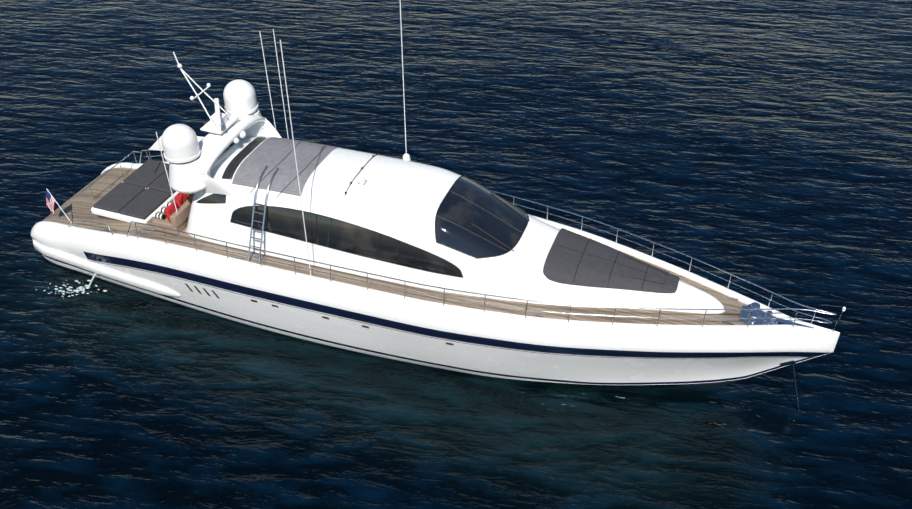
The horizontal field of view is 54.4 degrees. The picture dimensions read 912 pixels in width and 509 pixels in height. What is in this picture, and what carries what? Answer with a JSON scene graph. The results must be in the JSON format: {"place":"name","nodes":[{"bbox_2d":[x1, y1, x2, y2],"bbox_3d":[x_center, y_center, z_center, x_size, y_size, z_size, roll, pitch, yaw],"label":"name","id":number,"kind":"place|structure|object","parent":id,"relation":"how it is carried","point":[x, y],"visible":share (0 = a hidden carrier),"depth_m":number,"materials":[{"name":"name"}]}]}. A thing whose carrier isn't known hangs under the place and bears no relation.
{"place":"outdoors","nodes":[
{"label":"outdoors","id":0,"kind":"place"},
{"bbox_2d":[46,188,71,222],"bbox_3d":[-16.313,-1.992,36.456,0.781,1.565,0.036,13,40,16],"label":"flag staff","id":1,"kind":"object","parent":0,"point":[58,205],"visible":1,"depth_m":36.42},
{"bbox_2d":[148,148,154,173],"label":"awning poles","id":2,"kind":"object","parent":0,"point":[151,161],"visible":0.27,"depth_m":37.78,"materials":[{"name":"silver metal"}]},
{"bbox_2d":[196,193,225,203],"bbox_3d":[-9.209,-2.181,33.251,1.452,0.890,0.273,13,40,16],"label":"window","id":3,"kind":"structure","parent":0,"point":[213,198],"depth_m":33.17,"materials":[{"name":"black glass"}]},
{"bbox_2d":[0,0,911,508],"bbox_3d":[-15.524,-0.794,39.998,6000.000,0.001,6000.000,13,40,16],"label":"sea","id":4,"kind":"structure","parent":0,"point":[766,144],"depth_m":40.44,"materials":[{"name":"liquid"}]},
{"bbox_2d":[36,280,106,296],"bbox_3d":[-16.107,1.404,37.165,2.888,0.009,1.220,-9,39,-11],"label":"water splash","id":5,"kind":"object","parent":4,"relation":"on","point":[77,290],"visible":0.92,"depth_m":37.08,"materials":[{"name":"grey liquid"}]},
{"bbox_2d":[31,161,839,386],"bbox_3d":[-2.296,1.048,35.205,32.020,4.800,7.360,13,40,16],"label":"hull","id":6,"kind":"object","parent":4,"relation":"on","point":[500,341],"visible":0.58,"depth_m":31.76,"materials":[{"name":"white"}]},
{"bbox_2d":[46,191,54,213],"bbox_3d":[-16.719,-2.130,36.540,0.640,1.345,0.096,13,40,16],"label":"flag","id":7,"kind":"object","parent":6,"relation":"attached to","point":[50,201],"visible":1,"depth_m":36.44,"materials":[{"name":"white fabric"}]},
{"bbox_2d":[68,219,112,234],"bbox_3d":[-14.700,-1.134,35.603,2.660,0.986,0.114,18,42,22],"label":"railing","id":8,"kind":"object","parent":6,"relation":"on","point":[90,222],"visible":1,"depth_m":35.40,"materials":[{"name":"silver metal"}]},
{"bbox_2d":[33,240,180,296],"bbox_3d":[-14.654,0.646,36.713,7.950,0.569,0.484,17,41,21],"label":"hull side sponson","id":9,"kind":"object","parent":6,"relation":"on","point":[102,271],"visible":1,"depth_m":36.44,"materials":[{"name":"white plastic"}]},
{"bbox_2d":[90,152,136,201],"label":"railing posts","id":10,"kind":"object","parent":6,"relation":"on","point":[106,178],"visible":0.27,"depth_m":38.80,"materials":[{"name":"silver metal"}]},
{"bbox_2d":[82,151,142,191],"bbox_3d":[-14.912,-3.606,38.562,0.473,0.042,3.549,13,40,16],"label":"stern rail","id":11,"kind":"object","parent":10,"relation":"on","point":[111,168],"visible":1,"depth_m":38.78,"materials":[{"name":"silver metal"}]},
{"bbox_2d":[91,182,178,223],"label":"plinth","id":12,"kind":"structure","parent":6,"relation":"on","point":[113,215],"depth_m":36.11,"materials":[{"name":"white plastic"}]},
{"bbox_2d":[93,182,144,212],"bbox_3d":[-13.983,-2.370,36.850,1.240,0.140,1.860,13,40,16],"label":"sun pad","id":13,"kind":"object","parent":12,"relation":"on","point":[118,197],"visible":0.92,"depth_m":36.73,"materials":[{"name":"grey fabric"}]},
{"bbox_2d":[119,188,170,219],"bbox_3d":[-12.783,-2.096,36.499,1.240,0.140,1.860,13,40,16],"label":"sun pad","id":14,"kind":"object","parent":12,"relation":"on","point":[145,204],"visible":0.98,"depth_m":36.38,"materials":[{"name":"grey fabric"}]},
{"bbox_2d":[123,159,168,187],"bbox_3d":[-13.301,-3.501,38.298,1.240,0.140,1.860,13,40,16],"label":"sun pad","id":15,"kind":"object","parent":12,"relation":"on","point":[144,175],"visible":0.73,"depth_m":38.10,"materials":[{"name":"grey fabric"}]},
{"bbox_2d":[148,169,175,193],"bbox_3d":[-12.101,-3.227,37.947,1.240,0.140,1.860,13,40,16],"label":"sun pad","id":16,"kind":"object","parent":12,"relation":"on","point":[161,183],"visible":0.48,"depth_m":37.44,"materials":[{"name":"grey fabric"}]},
{"bbox_2d":[152,194,193,235],"bbox_3d":[-11.002,-1.626,35.390,1.150,1.325,2.100,13,40,16],"label":"sofa","id":17,"kind":"object","parent":6,"relation":"on","point":[179,220],"visible":0.42,"depth_m":34.62,"materials":[{"name":"brown leather"}]},
{"bbox_2d":[153,202,170,219],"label":"rolled towels","id":18,"kind":"object","parent":17,"relation":"on","point":[160,215],"visible":0.62,"depth_m":34.65,"materials":[{"name":"white fabric"}]},
{"bbox_2d":[164,192,188,222],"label":"red cushions","id":19,"kind":"object","parent":17,"relation":"on","point":[180,200],"visible":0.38,"depth_m":34.70,"materials":[{"name":"red fabric"}]},
{"bbox_2d":[149,136,203,150],"bbox_3d":[-11.185,-4.768,37.320,3.900,0.800,1.850,13,40,16],"label":"awning","id":20,"kind":"object","parent":6,"relation":"on","point":[155,145],"visible":0.1,"depth_m":37.69,"materials":[{"name":"white"}]},
{"bbox_2d":[247,165,278,263],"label":"ladder rails","id":21,"kind":"object","parent":6,"relation":"on","point":[266,166],"visible":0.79,"depth_m":32.49,"materials":[{"name":"silver metal"}]},
{"bbox_2d":[249,203,264,256],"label":"ladder rungs","id":22,"kind":"object","parent":21,"relation":"attached to","point":[257,229],"visible":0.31,"depth_m":32.59,"materials":[{"name":"silver metal"}]},
{"bbox_2d":[156,0,406,274],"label":"antennas","id":23,"kind":"object","parent":6,"relation":"on","point":[290,117],"visible":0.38,"depth_m":31.95,"materials":[{"name":"white metal"}]},
{"bbox_2d":[185,284,453,345],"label":"hull vents","id":24,"kind":"object","parent":6,"relation":"attached to","point":[271,304],"visible":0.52,"depth_m":34.09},
{"bbox_2d":[102,229,737,324],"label":"cleats","id":25,"kind":"object","parent":6,"relation":"on","point":[534,313],"visible":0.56,"depth_m":30.83,"materials":[{"name":"silver metal"}]},
{"bbox_2d":[185,136,724,313],"bbox_3d":[-0.360,-1.159,32.568,20.550,3.262,4.940,13,40,16],"label":"superstructure","id":26,"kind":"object","parent":6,"relation":"on","point":[398,199],"visible":0.65,"depth_m":31.49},
{"bbox_2d":[161,79,265,193],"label":"satellite domes","id":27,"kind":"structure","parent":26,"relation":"on","point":[181,149],"depth_m":32.53,"materials":[{"name":"white plastic"}]},
{"bbox_2d":[197,114,281,194],"bbox_3d":[-8.461,-3.982,34.180,2.273,1.910,4.320,13,40,16],"label":"arch hoop","id":28,"kind":"object","parent":26,"relation":"on","point":[212,146],"visible":0.6,"depth_m":33.04,"materials":[{"name":"white plastic"}]},
{"bbox_2d":[200,98,245,143],"bbox_3d":[-8.604,-4.787,34.525,1.535,2.506,3.060,13,40,16],"label":"radar","id":29,"kind":"object","parent":28,"relation":"on","point":[223,122],"visible":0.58,"depth_m":33.40,"materials":[{"name":"white plastic"}]},
{"bbox_2d":[173,52,231,129],"bbox_3d":[-9.550,-6.169,32.984,1.699,2.664,1.100,13,40,16],"label":"mast","id":30,"kind":"object","parent":29,"relation":"on","point":[183,72],"visible":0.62,"depth_m":33.02,"materials":[{"name":"white metal"}]},
{"bbox_2d":[177,63,210,99],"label":"mast lights","id":31,"kind":"object","parent":30,"relation":"attached to","point":[179,65],"visible":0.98,"depth_m":32.63},
{"bbox_2d":[222,136,268,179],"bbox_3d":[-7.955,-3.876,34.024,0.451,0.399,3.257,13,40,16],"label":"roof window","id":32,"kind":"structure","parent":26,"relation":"on","point":[237,160],"depth_m":33.49,"materials":[{"name":"black glass"}]},
{"bbox_2d":[232,137,340,195],"bbox_3d":[-6.337,-3.539,33.525,2.901,0.600,3.492,13,40,16],"label":"roof cover","id":33,"kind":"object","parent":26,"relation":"on","point":[271,153],"visible":0.92,"depth_m":32.93,"materials":[{"name":"grey fabric"}]},
{"bbox_2d":[250,140,325,197],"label":"rails","id":34,"kind":"object","parent":26,"relation":"on","point":[294,178],"visible":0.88,"depth_m":32.58,"materials":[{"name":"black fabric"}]},
{"bbox_2d":[231,206,461,276],"bbox_3d":[-4.094,-0.636,31.791,9.201,1.273,0.320,13,40,16],"label":"side window","id":35,"kind":"structure","parent":26,"relation":"attached to","point":[339,235],"depth_m":31.74,"materials":[{"name":"black glass"}]},
{"bbox_2d":[230,206,462,277],"bbox_3d":[-4.095,-0.635,31.789,9.227,1.300,0.348,13,40,16],"label":"window frame","id":36,"kind":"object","parent":26,"relation":"on","point":[349,252],"depth_m":31.61,"materials":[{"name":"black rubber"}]},
{"bbox_2d":[316,216,398,264],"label":"mullions","id":37,"kind":"object","parent":26,"relation":"attached to","point":[379,243],"visible":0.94,"depth_m":31.37,"materials":[{"name":"black rubber"}]},
{"bbox_2d":[345,154,377,194],"bbox_3d":[-3.431,-3.046,32.541,0.032,0.286,3.013,13,40,16],"label":"grab rail","id":38,"kind":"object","parent":26,"relation":"on","point":[359,172],"depth_m":32.27,"materials":[{"name":"black metal"}]},
{"bbox_2d":[357,153,410,185],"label":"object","id":39,"kind":"object","parent":26,"relation":"on","point":[361,181],"visible":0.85,"depth_m":31.61,"materials":[{"name":"white plastic"}]},
{"bbox_2d":[435,176,528,258],"bbox_3d":[1.073,-1.465,31.654,2.839,1.324,3.863,13,40,16],"label":"windshield frame","id":40,"kind":"object","parent":26,"relation":"on","point":[466,253],"visible":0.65,"depth_m":30.73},
{"bbox_2d":[436,177,527,257],"bbox_3d":[1.071,-1.465,31.655,2.801,1.284,3.819,13,40,16],"label":"windscreen","id":41,"kind":"object","parent":26,"relation":"attached to","point":[460,210],"visible":0.83,"depth_m":31.13,"materials":[{"name":"black glass"}]},
{"bbox_2d":[472,193,529,250],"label":"windshield wipers","id":42,"kind":"object","parent":26,"relation":"on","point":[492,236],"visible":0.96,"depth_m":30.88,"materials":[{"name":"black metal"}]},
{"bbox_2d":[543,228,679,293],"bbox_3d":[5.530,0.364,30.984,4.515,0.680,2.944,13,40,16],"label":"pad","id":43,"kind":"object","parent":26,"relation":"on","point":[561,264],"visible":1,"depth_m":30.66,"materials":[{"name":"grey fabric"}]},
{"bbox_2d":[555,239,675,287],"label":"fore pad seams","id":44,"kind":"object","parent":43,"relation":"on","point":[620,264],"visible":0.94,"depth_m":30.76,"materials":[{"name":"black fabric"}]},
{"bbox_2d":[135,223,797,327],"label":"railing posts","id":45,"kind":"object","parent":6,"relation":"on","point":[444,289],"visible":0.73,"depth_m":30.42,"materials":[{"name":"silver metal"}]},
{"bbox_2d":[134,230,813,320],"bbox_3d":[-0.558,1.104,31.220,25.074,0.690,1.666,9,39,11],"label":"rail","id":46,"kind":"object","parent":45,"relation":"on","point":[483,303],"visible":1,"depth_m":30.10,"materials":[{"name":"silver metal"}]},
{"bbox_2d":[127,221,815,311],"bbox_3d":[-0.722,1.064,31.305,25.446,1.469,1.683,9,39,11],"label":"rail top","id":47,"kind":"object","parent":6,"relation":"on","point":[472,292],"visible":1,"depth_m":30.01,"materials":[{"name":"silver metal"}]},
{"bbox_2d":[139,147,815,309],"bbox_3d":[-0.848,-1.722,35.468,29.081,2.205,2.040,16,41,20],"label":"rail top","id":48,"kind":"object","parent":6,"relation":"on","point":[639,237],"visible":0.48,"depth_m":32.08,"materials":[{"name":"silver metal"}]},
{"bbox_2d":[146,151,816,323],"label":"railing posts","id":49,"kind":"object","parent":6,"relation":"on","point":[652,252],"visible":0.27,"depth_m":32.33,"materials":[{"name":"silver metal"}]},
{"bbox_2d":[146,153,812,316],"bbox_3d":[-0.664,-1.723,35.428,28.712,1.416,2.022,16,41,20],"label":"rail","id":50,"kind":"object","parent":49,"relation":"on","point":[636,243],"visible":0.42,"depth_m":32.31,"materials":[{"name":"silver metal"}]},
{"bbox_2d":[816,309,836,314],"bbox_3d":[12.151,1.906,29.069,0.642,0.042,0.138,13,40,16],"label":"bow railing","id":51,"kind":"object","parent":49,"relation":"attached to","point":[827,312],"visible":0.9,"depth_m":29.05,"materials":[{"name":"silver metal"}]},
{"bbox_2d":[739,302,777,324],"bbox_3d":[10.304,2.036,30.040,1.250,0.340,0.900,13,40,16],"label":"windlass","id":52,"kind":"object","parent":6,"relation":"on","point":[756,313],"visible":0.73,"depth_m":30.02,"materials":[{"name":"silver metal"}]},
{"bbox_2d":[780,360,795,366],"bbox_3d":[11.522,3.720,30.782,0.501,0.418,0.200,13,40,16],"label":"anchor","id":53,"kind":"object","parent":6,"relation":"attached to","point":[786,363],"visible":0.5,"depth_m":30.69,"materials":[{"name":"silver metal"}]},
{"bbox_2d":[776,318,813,327],"bbox_3d":[11.382,2.357,29.783,1.200,0.080,0.200,13,40,16],"label":"anchor chain","id":54,"kind":"object","parent":6,"relation":"on","point":[781,321],"visible":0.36,"depth_m":29.81,"materials":[{"name":"silver metal"}]},
{"bbox_2d":[792,364,799,411],"bbox_3d":[12.030,4.833,31.345,0.841,2.405,0.060,18,41,21],"label":"anchor chain","id":55,"kind":"object","parent":6,"relation":"attached to","point":[795,388],"visible":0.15,"depth_m":31.25,"materials":[{"name":"silver metal"}]}
]}

